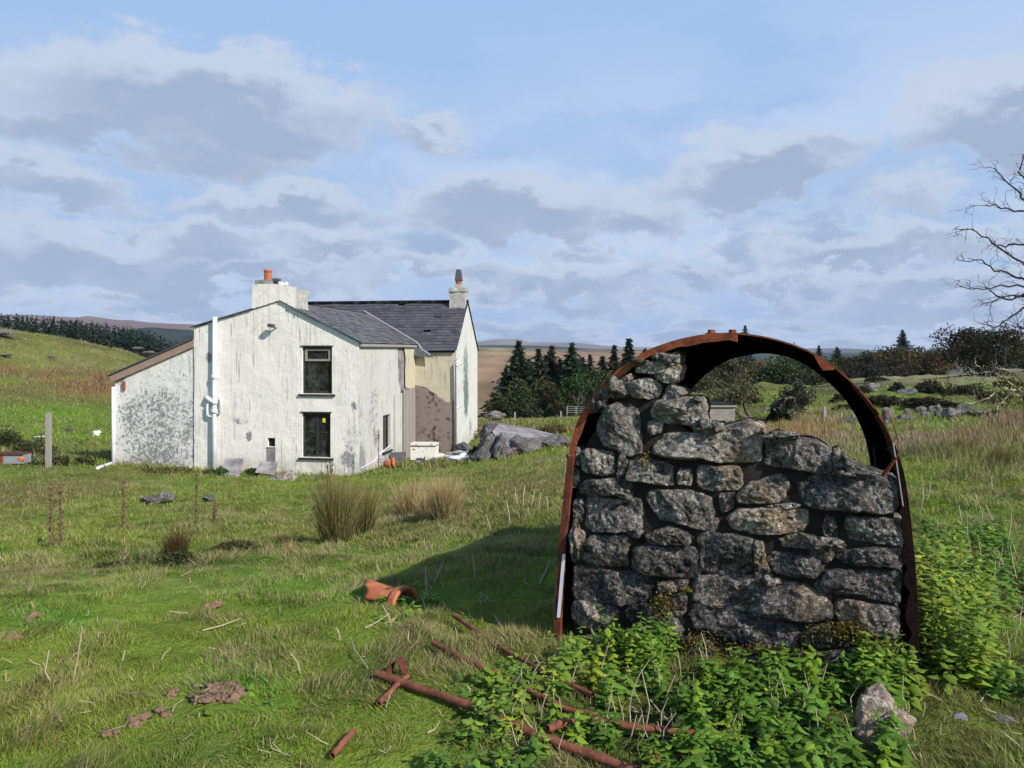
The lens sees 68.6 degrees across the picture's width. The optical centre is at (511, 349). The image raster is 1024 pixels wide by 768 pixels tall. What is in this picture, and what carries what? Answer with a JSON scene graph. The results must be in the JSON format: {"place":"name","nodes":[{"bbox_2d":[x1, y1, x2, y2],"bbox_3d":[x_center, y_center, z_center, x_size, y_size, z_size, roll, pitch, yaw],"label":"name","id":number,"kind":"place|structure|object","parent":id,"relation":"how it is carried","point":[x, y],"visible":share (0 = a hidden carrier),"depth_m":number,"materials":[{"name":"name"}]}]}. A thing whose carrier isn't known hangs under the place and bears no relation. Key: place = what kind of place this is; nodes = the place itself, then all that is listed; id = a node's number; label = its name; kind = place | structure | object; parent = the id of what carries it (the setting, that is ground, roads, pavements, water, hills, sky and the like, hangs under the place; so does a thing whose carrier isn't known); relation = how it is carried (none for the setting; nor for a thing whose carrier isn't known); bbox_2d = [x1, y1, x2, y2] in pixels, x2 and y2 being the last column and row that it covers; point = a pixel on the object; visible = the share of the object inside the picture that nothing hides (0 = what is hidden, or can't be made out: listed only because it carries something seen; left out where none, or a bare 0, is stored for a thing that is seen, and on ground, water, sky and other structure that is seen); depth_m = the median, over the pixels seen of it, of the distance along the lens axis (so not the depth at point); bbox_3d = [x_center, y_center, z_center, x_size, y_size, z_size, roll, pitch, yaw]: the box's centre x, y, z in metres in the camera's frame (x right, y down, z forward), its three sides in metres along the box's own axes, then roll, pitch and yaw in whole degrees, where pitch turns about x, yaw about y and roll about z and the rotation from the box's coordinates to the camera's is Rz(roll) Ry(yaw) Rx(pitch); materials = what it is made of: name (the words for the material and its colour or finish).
{"place":"outdoors","nodes":[
{"label":"outdoors","id":0,"kind":"place"},
{"bbox_2d":[0,359,114,400],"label":"tall grass","id":1,"kind":"structure","parent":0,"point":[91,384],"depth_m":61.13,"materials":[{"name":"plant"}]},
{"bbox_2d":[0,315,195,334],"bbox_3d":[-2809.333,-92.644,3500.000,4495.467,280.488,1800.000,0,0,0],"label":"hills","id":2,"kind":"structure","parent":0,"point":[117,323],"depth_m":3163.89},
{"bbox_2d":[111,327,193,347],"bbox_3d":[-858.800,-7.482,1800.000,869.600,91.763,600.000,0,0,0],"label":"hills","id":3,"kind":"structure","parent":0,"point":[179,336],"depth_m":1670.84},
{"bbox_2d":[0,329,1023,767],"bbox_3d":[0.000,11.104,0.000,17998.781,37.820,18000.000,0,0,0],"label":"ground","id":4,"kind":"structure","parent":0,"point":[492,363],"depth_m":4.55,"materials":[{"name":"plant"}]},
{"bbox_2d":[0,425,25,447],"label":"weed clump","id":5,"kind":"object","parent":4,"relation":"on","point":[8,437],"visible":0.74,"depth_m":32.29,"materials":[{"name":"green plant"}]},
{"bbox_2d":[0,452,33,463],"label":"metal trough","id":6,"kind":"object","parent":4,"relation":"on","point":[8,457],"visible":1,"depth_m":25.96,"materials":[{"name":"metal"}]},
{"bbox_2d":[3,611,43,641],"bbox_3d":[-2.851,1.618,4.378,0.117,0.111,0.637,0,0,-21],"label":"soil clod","id":7,"kind":"object","parent":4,"relation":"on","point":[34,614],"visible":0.74,"depth_m":4.37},
{"bbox_2d":[8,433,64,455],"bbox_3d":[-18.789,3.757,29.447,2.002,0.897,1.404,0,0,0],"label":"weed clump","id":8,"kind":"object","parent":4,"relation":"on","point":[29,446],"visible":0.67,"depth_m":29.43,"materials":[{"name":"green plant"}]},
{"bbox_2d":[45,413,51,467],"bbox_3d":[-15.759,3.162,25.500,0.142,2.054,0.142,0,0,0],"label":"gate post","id":9,"kind":"object","parent":4,"relation":"on","point":[48,439],"visible":0.91,"depth_m":25.43,"materials":[{"name":"grey wood"}]},
{"bbox_2d":[45,483,54,546],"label":"dock stalk","id":10,"kind":"object","parent":4,"relation":"on","point":[51,521],"visible":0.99,"depth_m":9.50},
{"bbox_2d":[40,455,72,465],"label":"weed clump","id":11,"kind":"object","parent":4,"relation":"on","point":[62,460],"visible":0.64,"depth_m":26.38,"materials":[{"name":"green plant"}]},
{"bbox_2d":[56,482,64,545],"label":"dock stalk","id":12,"kind":"object","parent":4,"relation":"on","point":[60,502],"visible":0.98,"depth_m":9.67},
{"bbox_2d":[0,313,177,357],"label":"conifer plantation","id":13,"kind":"object","parent":4,"relation":"on","point":[126,340],"visible":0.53,"depth_m":189.75,"materials":[{"name":"green plant"}]},
{"bbox_2d":[94,556,154,569],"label":"weed clump","id":14,"kind":"object","parent":4,"relation":"on","point":[103,563],"visible":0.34,"depth_m":7.76,"materials":[{"name":"green plant"}]},
{"bbox_2d":[100,711,152,737],"bbox_3d":[-1.640,1.601,3.193,0.128,0.050,0.231,0,0,22],"label":"soil clod","id":15,"kind":"object","parent":4,"relation":"on","point":[134,721],"visible":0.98,"depth_m":3.19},
{"bbox_2d":[135,466,194,473],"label":"weed clump","id":16,"kind":"object","parent":4,"relation":"on","point":[164,470],"visible":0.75,"depth_m":26.00,"materials":[{"name":"green plant"}]},
{"bbox_2d":[151,688,179,717],"bbox_3d":[-1.575,1.604,3.405,0.103,0.052,0.259,0,0,-17],"label":"soil clod","id":17,"kind":"object","parent":4,"relation":"on","point":[160,709],"visible":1,"depth_m":3.33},
{"bbox_2d":[156,491,176,501],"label":"field stone","id":18,"kind":"object","parent":4,"relation":"on","point":[164,496],"visible":0.98,"depth_m":17.44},
{"bbox_2d":[147,550,194,567],"bbox_3d":[-3.462,2.153,7.713,0.570,0.232,0.459,0,0,0],"label":"weed clump","id":19,"kind":"object","parent":4,"relation":"on","point":[163,559],"visible":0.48,"depth_m":7.65,"materials":[{"name":"green plant"}]},
{"bbox_2d":[154,520,198,555],"bbox_3d":[-3.578,2.041,7.980,0.632,0.439,0.549,0,0,-42],"label":"rush clump","id":20,"kind":"object","parent":4,"relation":"on","point":[176,542],"visible":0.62,"depth_m":7.96,"materials":[{"name":"green plant"}]},
{"bbox_2d":[187,680,247,705],"bbox_3d":[-1.379,1.593,3.496,0.341,0.077,0.247,0,0,0],"label":"soil clod","id":21,"kind":"object","parent":4,"relation":"on","point":[234,694],"visible":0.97,"depth_m":3.44,"materials":[{"name":"soil"}]},
{"bbox_2d":[203,539,262,552],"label":"weed clump","id":22,"kind":"object","parent":4,"relation":"on","point":[232,543],"visible":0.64,"depth_m":9.15,"materials":[{"name":"green plant"}]},
{"bbox_2d":[222,458,243,473],"bbox_3d":[-9.916,4.133,26.640,0.791,0.500,0.680,0,0,0],"label":"concrete slab","id":23,"kind":"object","parent":4,"relation":"on","point":[232,464],"depth_m":26.69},
{"bbox_2d":[255,461,278,474],"bbox_3d":[-8.613,4.148,26.390,0.661,0.404,0.580,0,0,0],"label":"concrete slab","id":24,"kind":"object","parent":4,"relation":"on","point":[265,467],"depth_m":26.35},
{"bbox_2d":[268,470,297,480],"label":"mossy rock","id":25,"kind":"object","parent":4,"relation":"on","point":[287,475],"visible":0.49,"depth_m":24.41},
{"bbox_2d":[107,269,478,475],"bbox_3d":[-8.337,0.561,32.916,11.763,8.782,12.445,0,0,9],"label":"farmhouse","id":26,"kind":"object","parent":4,"relation":"on","point":[285,375],"visible":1,"depth_m":27.55,"materials":[{"name":"paint"}]},
{"bbox_2d":[298,413,333,460],"bbox_3d":[-6.973,3.078,26.789,1.310,1.677,0.240,0,0,9],"label":"window","id":27,"kind":"structure","parent":26,"relation":"in","point":[317,431],"depth_m":26.85,"materials":[{"name":"black paint"}]},
{"bbox_2d":[298,347,334,395],"bbox_3d":[-6.935,0.761,26.854,1.366,1.770,0.379,0,0,9],"label":"window","id":28,"kind":"structure","parent":26,"relation":"in","point":[312,375],"depth_m":26.90,"materials":[{"name":"black paint"}]},
{"bbox_2d":[403,387,414,458],"bbox_3d":[-4.433,3.175,32.444,0.070,3.050,1.740,0,0,9],"label":"plank door","id":29,"kind":"structure","parent":26,"relation":"in","point":[408,394],"depth_m":32.24,"materials":[{"name":"white wood"}]},
{"bbox_2d":[329,728,355,758],"bbox_3d":[-0.662,1.541,2.938,0.028,0.035,0.176,0,0,14],"label":"rusty bar","id":30,"kind":"object","parent":4,"relation":"on","point":[342,743],"visible":1,"depth_m":2.92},
{"bbox_2d":[291,465,395,544],"bbox_3d":[-2.206,1.856,8.950,1.301,1.013,1.194,0,0,-35],"label":"rush clump","id":31,"kind":"object","parent":4,"relation":"on","point":[336,515],"visible":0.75,"depth_m":8.88,"materials":[{"name":"green plant"}]},
{"bbox_2d":[330,476,395,535],"bbox_3d":[-2.007,2.069,10.015,0.983,0.880,0.955,0,0,22],"label":"rush clump","id":32,"kind":"object","parent":4,"relation":"on","point":[371,522],"visible":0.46,"depth_m":9.93,"materials":[{"name":"green plant"}]},
{"bbox_2d":[191,579,578,748],"bbox_3d":[-0.568,1.564,4.138,1.808,0.288,2.386,0,0,0],"label":"nettle bed","id":33,"kind":"object","parent":4,"relation":"on","point":[504,685],"visible":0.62,"depth_m":3.33,"materials":[{"name":"green plant"}]},
{"bbox_2d":[364,579,418,607],"bbox_3d":[-0.878,1.634,5.109,0.425,0.123,0.274,0,0,35],"label":"broken clay tile","id":34,"kind":"object","parent":4,"relation":"on","point":[375,589],"visible":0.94,"depth_m":5.02,"materials":[{"name":"ceramic"}]},
{"bbox_2d":[376,673,409,705],"bbox_3d":[-0.534,1.524,3.373,0.030,0.035,0.270,0,0,20],"label":"rusty bar","id":35,"kind":"object","parent":4,"relation":"on","point":[385,696],"visible":0.94,"depth_m":3.34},
{"bbox_2d":[387,657,408,674],"bbox_3d":[-0.548,1.534,3.588,0.071,0.095,0.106,0,0,22],"label":"rusty hoop","id":36,"kind":"object","parent":4,"relation":"on","point":[402,662],"visible":0.81,"depth_m":3.60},
{"bbox_2d":[383,476,431,517],"bbox_3d":[-1.643,2.332,11.886,1.120,0.756,0.953,0,0,0],"label":"rush clump","id":37,"kind":"object","parent":4,"relation":"on","point":[404,505],"visible":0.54,"depth_m":11.81,"materials":[{"name":"beige plant"}]},
{"bbox_2d":[410,442,438,459],"bbox_3d":[-3.579,4.136,30.715,1.104,0.680,0.616,0,0,5],"label":"chest freezer","id":38,"kind":"object","parent":4,"relation":"on","point":[423,449],"visible":0.91,"depth_m":30.45,"materials":[{"name":"white metal"}]},
{"bbox_2d":[410,487,438,515],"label":"rush clump","id":39,"kind":"object","parent":4,"relation":"on","point":[421,508],"visible":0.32,"depth_m":10.64,"materials":[{"name":"beige plant"}]},
{"bbox_2d":[414,469,476,519],"bbox_3d":[-0.945,1.914,9.934,1.185,0.696,0.857,0,0,-22],"label":"rush clump","id":40,"kind":"object","parent":4,"relation":"on","point":[444,503],"visible":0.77,"depth_m":9.85,"materials":[{"name":"beige plant"}]},
{"bbox_2d":[468,446,492,463],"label":"boulder","id":41,"kind":"object","parent":4,"relation":"on","point":[482,452],"visible":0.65,"depth_m":26.63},
{"bbox_2d":[477,432,495,456],"bbox_3d":[-0.902,3.738,27.476,0.970,1.457,0.726,0,0,0],"label":"boulder","id":42,"kind":"object","parent":4,"relation":"on","point":[487,440],"visible":0.41,"depth_m":27.28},
{"bbox_2d":[491,432,511,455],"bbox_3d":[-0.300,3.476,27.193,1.054,1.003,0.795,0,0,31],"label":"boulder","id":43,"kind":"object","parent":4,"relation":"on","point":[503,439],"visible":0.51,"depth_m":26.97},
{"bbox_2d":[493,446,515,459],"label":"boulder","id":44,"kind":"object","parent":4,"relation":"on","point":[500,452],"visible":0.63,"depth_m":26.41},
{"bbox_2d":[373,669,638,767],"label":"rusty pipe","id":45,"kind":"object","parent":4,"relation":"on","point":[595,756],"visible":0.91,"depth_m":3.04,"materials":[{"name":"metal"}]},
{"bbox_2d":[486,376,535,418],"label":"broadleaf tree","id":46,"kind":"object","parent":4,"relation":"on","point":[507,402],"visible":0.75,"depth_m":85.55,"materials":[{"name":"green plant"}]},
{"bbox_2d":[0,425,1023,569],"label":"grass","id":47,"kind":"structure","parent":4,"relation":"on","point":[997,497],"depth_m":11.74,"materials":[{"name":"plant"}]},
{"bbox_2d":[0,327,1023,477],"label":"grass","id":48,"kind":"structure","parent":4,"relation":"on","point":[912,422],"depth_m":41.18,"materials":[{"name":"plant"}]},
{"bbox_2d":[5,475,1019,751],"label":"dry stalks","id":49,"kind":"object","parent":4,"relation":"on","point":[535,657],"visible":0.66,"depth_m":4.31,"materials":[{"name":"plant"}]},
{"bbox_2d":[2,556,1023,757],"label":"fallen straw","id":50,"kind":"object","parent":4,"relation":"on","point":[391,691],"visible":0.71,"depth_m":3.32,"materials":[{"name":"plant"}]},
{"bbox_2d":[477,340,548,418],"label":"pine tree","id":51,"kind":"object","parent":4,"relation":"on","point":[517,361],"visible":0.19,"depth_m":94.50,"materials":[{"name":"green plant"}]},
{"bbox_2d":[431,640,600,715],"bbox_3d":[-0.040,1.534,3.518,0.071,0.039,1.135,0,0,-44],"label":"rusty pipe","id":52,"kind":"object","parent":4,"relation":"on","point":[534,694],"visible":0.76,"depth_m":3.37,"materials":[{"name":"metal"}]},
{"bbox_2d":[452,613,593,697],"bbox_3d":[-0.008,1.537,3.839,0.055,0.083,1.342,0,0,-31],"label":"rusty pipe","id":53,"kind":"object","parent":4,"relation":"on","point":[576,687],"visible":0.85,"depth_m":3.73,"materials":[{"name":"metal"}]},
{"bbox_2d":[506,402,543,418],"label":"broadleaf tree","id":54,"kind":"object","parent":4,"relation":"on","point":[524,410],"visible":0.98,"depth_m":80.42,"materials":[{"name":"green plant"}]},
{"bbox_2d":[510,434,541,454],"bbox_3d":[0.467,3.479,26.913,1.219,0.870,0.948,0,0,0],"label":"boulder","id":55,"kind":"object","parent":4,"relation":"on","point":[519,443],"visible":0.69,"depth_m":26.66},
{"bbox_2d":[493,423,569,447],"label":"fallen slab","id":56,"kind":"structure","parent":4,"relation":"on","point":[510,431],"depth_m":29.15,"materials":[{"name":"grey concrete"}]},
{"bbox_2d":[480,421,498,437],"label":"boulder","id":57,"kind":"object","parent":56,"relation":"on","point":[490,427],"visible":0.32,"depth_m":29.93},
{"bbox_2d":[513,377,561,418],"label":"broadleaf tree","id":58,"kind":"object","parent":4,"relation":"on","point":[539,391],"visible":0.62,"depth_m":87.80,"materials":[{"name":"green plant"}]},
{"bbox_2d":[525,349,555,399],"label":"pine tree","id":59,"kind":"object","parent":4,"relation":"on","point":[539,372],"visible":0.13,"depth_m":96.66,"materials":[{"name":"green plant"}]},
{"bbox_2d":[534,422,566,433],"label":"weed clump","id":60,"kind":"object","parent":4,"relation":"on","point":[547,428],"visible":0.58,"depth_m":34.89,"materials":[{"name":"green plant"}]},
{"bbox_2d":[543,345,561,384],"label":"pine tree","id":61,"kind":"object","parent":4,"relation":"on","point":[553,371],"visible":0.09,"depth_m":98.60,"materials":[{"name":"green plant"}]},
{"bbox_2d":[539,434,570,447],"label":"boulder","id":62,"kind":"object","parent":4,"relation":"on","point":[557,439],"visible":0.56,"depth_m":27.69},
{"bbox_2d":[532,400,581,418],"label":"broadleaf tree","id":63,"kind":"object","parent":4,"relation":"on","point":[555,409],"visible":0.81,"depth_m":81.13,"materials":[{"name":"green plant"}]},
{"bbox_2d":[545,717,574,732],"bbox_3d":[0.195,1.515,3.035,0.135,0.039,0.033,0,0,-36],"label":"rusty pipe","id":64,"kind":"object","parent":4,"relation":"on","point":[559,724],"visible":0.91,"depth_m":3.02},
{"bbox_2d":[551,342,592,417],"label":"pine tree","id":65,"kind":"object","parent":4,"relation":"on","point":[571,361],"visible":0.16,"depth_m":95.52,"materials":[{"name":"green plant"}]},
{"bbox_2d":[551,372,593,414],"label":"broadleaf tree","id":66,"kind":"object","parent":4,"relation":"on","point":[575,393],"visible":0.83,"depth_m":84.45,"materials":[{"name":"green plant"}]},
{"bbox_2d":[577,366,612,409],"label":"broadleaf tree","id":67,"kind":"object","parent":4,"relation":"on","point":[594,377],"visible":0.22,"depth_m":91.35,"materials":[{"name":"green plant"}]},
{"bbox_2d":[603,345,622,380],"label":"pine tree","id":68,"kind":"object","parent":4,"relation":"on","point":[613,364],"visible":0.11,"depth_m":103.77,"materials":[{"name":"green plant"}]},
{"bbox_2d":[619,338,635,367],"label":"pine tree","id":69,"kind":"object","parent":4,"relation":"on","point":[629,350],"visible":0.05,"depth_m":104.71,"materials":[{"name":"green plant"}]},
{"bbox_2d":[589,715,730,735],"bbox_3d":[0.600,1.539,3.051,0.566,0.056,0.058,0,0,7],"label":"rusty pipe","id":70,"kind":"object","parent":4,"relation":"on","point":[625,725],"visible":0.65,"depth_m":3.04,"materials":[{"name":"metal"}]},
{"bbox_2d":[414,603,932,767],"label":"nettle bed","id":71,"kind":"object","parent":4,"relation":"on","point":[745,690],"visible":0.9,"depth_m":3.17,"materials":[{"name":"green plant"}]},
{"bbox_2d":[691,377,735,392],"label":"broadleaf tree","id":72,"kind":"object","parent":4,"relation":"on","point":[696,388],"visible":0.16,"depth_m":104.64,"materials":[{"name":"green plant"}]},
{"bbox_2d":[709,400,736,421],"bbox_3d":[10.387,3.424,39.500,1.923,1.361,3.200,0,0,0],"label":"concrete hut","id":73,"kind":"object","parent":4,"relation":"on","point":[720,410],"visible":0.38,"depth_m":38.00,"materials":[{"name":"beige concrete"}]},
{"bbox_2d":[698,357,774,417],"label":"hawthorn tree","id":74,"kind":"object","parent":4,"relation":"on","point":[740,393],"visible":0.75,"depth_m":41.33,"materials":[{"name":"green plant"}]},
{"bbox_2d":[568,350,905,676],"bbox_3d":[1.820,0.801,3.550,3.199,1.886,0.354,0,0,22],"label":"stone wall","id":75,"kind":"structure","parent":4,"relation":"on","point":[748,534],"depth_m":3.77,"materials":[{"name":"stone"}]},
{"bbox_2d":[553,330,920,683],"bbox_3d":[1.555,0.811,4.995,1.774,1.828,2.745,0,0,22],"label":"steel shelter","id":76,"kind":"object","parent":4,"relation":"on","point":[709,351],"visible":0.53,"depth_m":4.06,"materials":[{"name":"brown metal"}]},
{"bbox_2d":[709,356,764,382],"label":"broadleaf tree","id":77,"kind":"object","parent":4,"relation":"on","point":[725,368],"visible":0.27,"depth_m":111.85,"materials":[{"name":"green plant"}]},
{"bbox_2d":[501,493,1022,760],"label":"dead stems","id":78,"kind":"object","parent":4,"relation":"on","point":[908,708],"visible":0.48,"depth_m":3.25,"materials":[{"name":"plant"}]},
{"bbox_2d":[743,355,795,383],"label":"broadleaf tree","id":79,"kind":"object","parent":4,"relation":"on","point":[772,374],"visible":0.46,"depth_m":108.92,"materials":[{"name":"green plant"}]},
{"bbox_2d":[766,407,793,421],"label":"heather bush","id":80,"kind":"object","parent":4,"relation":"on","point":[770,417],"visible":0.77,"depth_m":37.79,"materials":[{"name":"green plant"}]},
{"bbox_2d":[763,355,816,375],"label":"broadleaf tree","id":81,"kind":"object","parent":4,"relation":"on","point":[805,369],"visible":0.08,"depth_m":119.43,"materials":[{"name":"green plant"}]},
{"bbox_2d":[768,377,819,419],"bbox_3d":[14.028,2.662,37.684,2.416,2.709,2.620,0,0,0],"label":"hawthorn tree","id":82,"kind":"object","parent":4,"relation":"on","point":[786,400],"visible":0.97,"depth_m":37.39,"materials":[{"name":"green plant"}]},
{"bbox_2d":[777,365,828,385],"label":"broadleaf tree","id":83,"kind":"object","parent":4,"relation":"on","point":[792,374],"visible":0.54,"depth_m":107.15,"materials":[{"name":"green plant"}]},
{"bbox_2d":[840,361,886,378],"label":"broadleaf tree","id":84,"kind":"object","parent":4,"relation":"on","point":[864,370],"visible":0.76,"depth_m":137.64,"materials":[{"name":"green plant"}]},
{"bbox_2d":[841,347,895,374],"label":"broadleaf tree","id":85,"kind":"object","parent":4,"relation":"on","point":[863,356],"visible":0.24,"depth_m":147.43,"materials":[{"name":"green plant"}]},
{"bbox_2d":[867,394,901,403],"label":"heather bush","id":86,"kind":"object","parent":4,"relation":"on","point":[882,399],"visible":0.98,"depth_m":45.97,"materials":[{"name":"green plant"}]},
{"bbox_2d":[854,683,916,753],"bbox_3d":[1.440,1.478,2.973,0.236,0.265,0.181,0,0,-20],"label":"boulder","id":87,"kind":"object","parent":4,"relation":"on","point":[873,698],"visible":0.59,"depth_m":2.92,"materials":[{"name":"stone"}]},
{"bbox_2d":[869,355,924,376],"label":"broadleaf tree","id":88,"kind":"object","parent":4,"relation":"on","point":[902,367],"visible":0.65,"depth_m":138.73,"materials":[{"name":"green plant"}]},
{"bbox_2d":[888,329,918,357],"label":"fir tree","id":89,"kind":"object","parent":4,"relation":"on","point":[902,341],"visible":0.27,"depth_m":151.69,"materials":[{"name":"green plant"}]},
{"bbox_2d":[865,344,949,376],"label":"broadleaf tree","id":90,"kind":"object","parent":4,"relation":"on","point":[897,356],"visible":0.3,"depth_m":144.61,"materials":[{"name":"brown plant"}]},
{"bbox_2d":[806,372,1012,388],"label":"rail fence","id":91,"kind":"object","parent":4,"relation":"on","point":[971,374],"visible":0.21,"depth_m":99.71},
{"bbox_2d":[904,396,943,405],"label":"heather bush","id":92,"kind":"object","parent":4,"relation":"on","point":[930,400],"visible":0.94,"depth_m":45.05,"materials":[{"name":"green plant"}]},
{"bbox_2d":[913,379,944,392],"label":"heather bush","id":93,"kind":"object","parent":4,"relation":"on","point":[926,386],"visible":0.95,"depth_m":68.57,"materials":[{"name":"green plant"}]},
{"bbox_2d":[902,351,962,374],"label":"broadleaf tree","id":94,"kind":"object","parent":4,"relation":"on","point":[934,367],"visible":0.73,"depth_m":141.43,"materials":[{"name":"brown plant"}]},
{"bbox_2d":[940,407,960,419],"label":"boulder","id":95,"kind":"object","parent":4,"relation":"on","point":[949,412],"visible":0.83,"depth_m":32.68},
{"bbox_2d":[903,514,1023,706],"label":"nettle bed","id":96,"kind":"object","parent":4,"relation":"on","point":[958,603],"visible":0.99,"depth_m":3.75,"materials":[{"name":"green plant"}]},
{"bbox_2d":[941,382,993,396],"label":"heather bush","id":97,"kind":"object","parent":4,"relation":"on","point":[963,389],"visible":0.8,"depth_m":67.17,"materials":[{"name":"green plant"}]},
{"bbox_2d":[929,323,1023,377],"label":"broadleaf tree","id":98,"kind":"object","parent":4,"relation":"on","point":[972,344],"visible":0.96,"depth_m":98.98,"materials":[{"name":"green plant"}]},
{"bbox_2d":[942,154,1023,421],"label":"bare hawthorn tree","id":99,"kind":"object","parent":4,"relation":"on","point":[1019,391],"visible":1,"depth_m":14.81,"materials":[{"name":"grey plant"}]},
{"bbox_2d":[975,391,1011,402],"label":"heather bush","id":100,"kind":"object","parent":4,"relation":"on","point":[981,396],"visible":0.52,"depth_m":48.76,"materials":[{"name":"green plant"}]},
{"bbox_2d":[978,445,1021,465],"bbox_3d":[8.641,1.884,13.274,0.881,0.421,0.672,0,0,0],"label":"rush clump","id":101,"kind":"object","parent":4,"relation":"on","point":[1003,453],"visible":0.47,"depth_m":13.20,"materials":[{"name":"green plant"}]},
{"bbox_2d":[0,0,1023,351],"label":"sky","id":102,"kind":"structure","parent":0,"point":[651,173],"materials":[{"name":"blue"}]},
{"bbox_2d":[478,345,642,350],"bbox_3d":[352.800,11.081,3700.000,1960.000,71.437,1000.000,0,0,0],"label":"hills","id":103,"kind":"structure","parent":0,"point":[523,346],"depth_m":3536.31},
{"bbox_2d":[477,339,653,349],"bbox_3d":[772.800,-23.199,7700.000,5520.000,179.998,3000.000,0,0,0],"label":"hills","id":104,"kind":"structure","parent":0,"point":[524,342],"depth_m":7080.16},
{"bbox_2d":[807,348,876,351],"bbox_3d":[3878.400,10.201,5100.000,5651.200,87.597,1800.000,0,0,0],"label":"hills","id":105,"kind":"structure","parent":0,"point":[833,349],"depth_m":4734.42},
{"bbox_2d":[767,403,1023,494],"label":"tall grass","id":106,"kind":"structure","parent":0,"point":[938,449],"depth_m":19.80,"materials":[{"name":"plant"}]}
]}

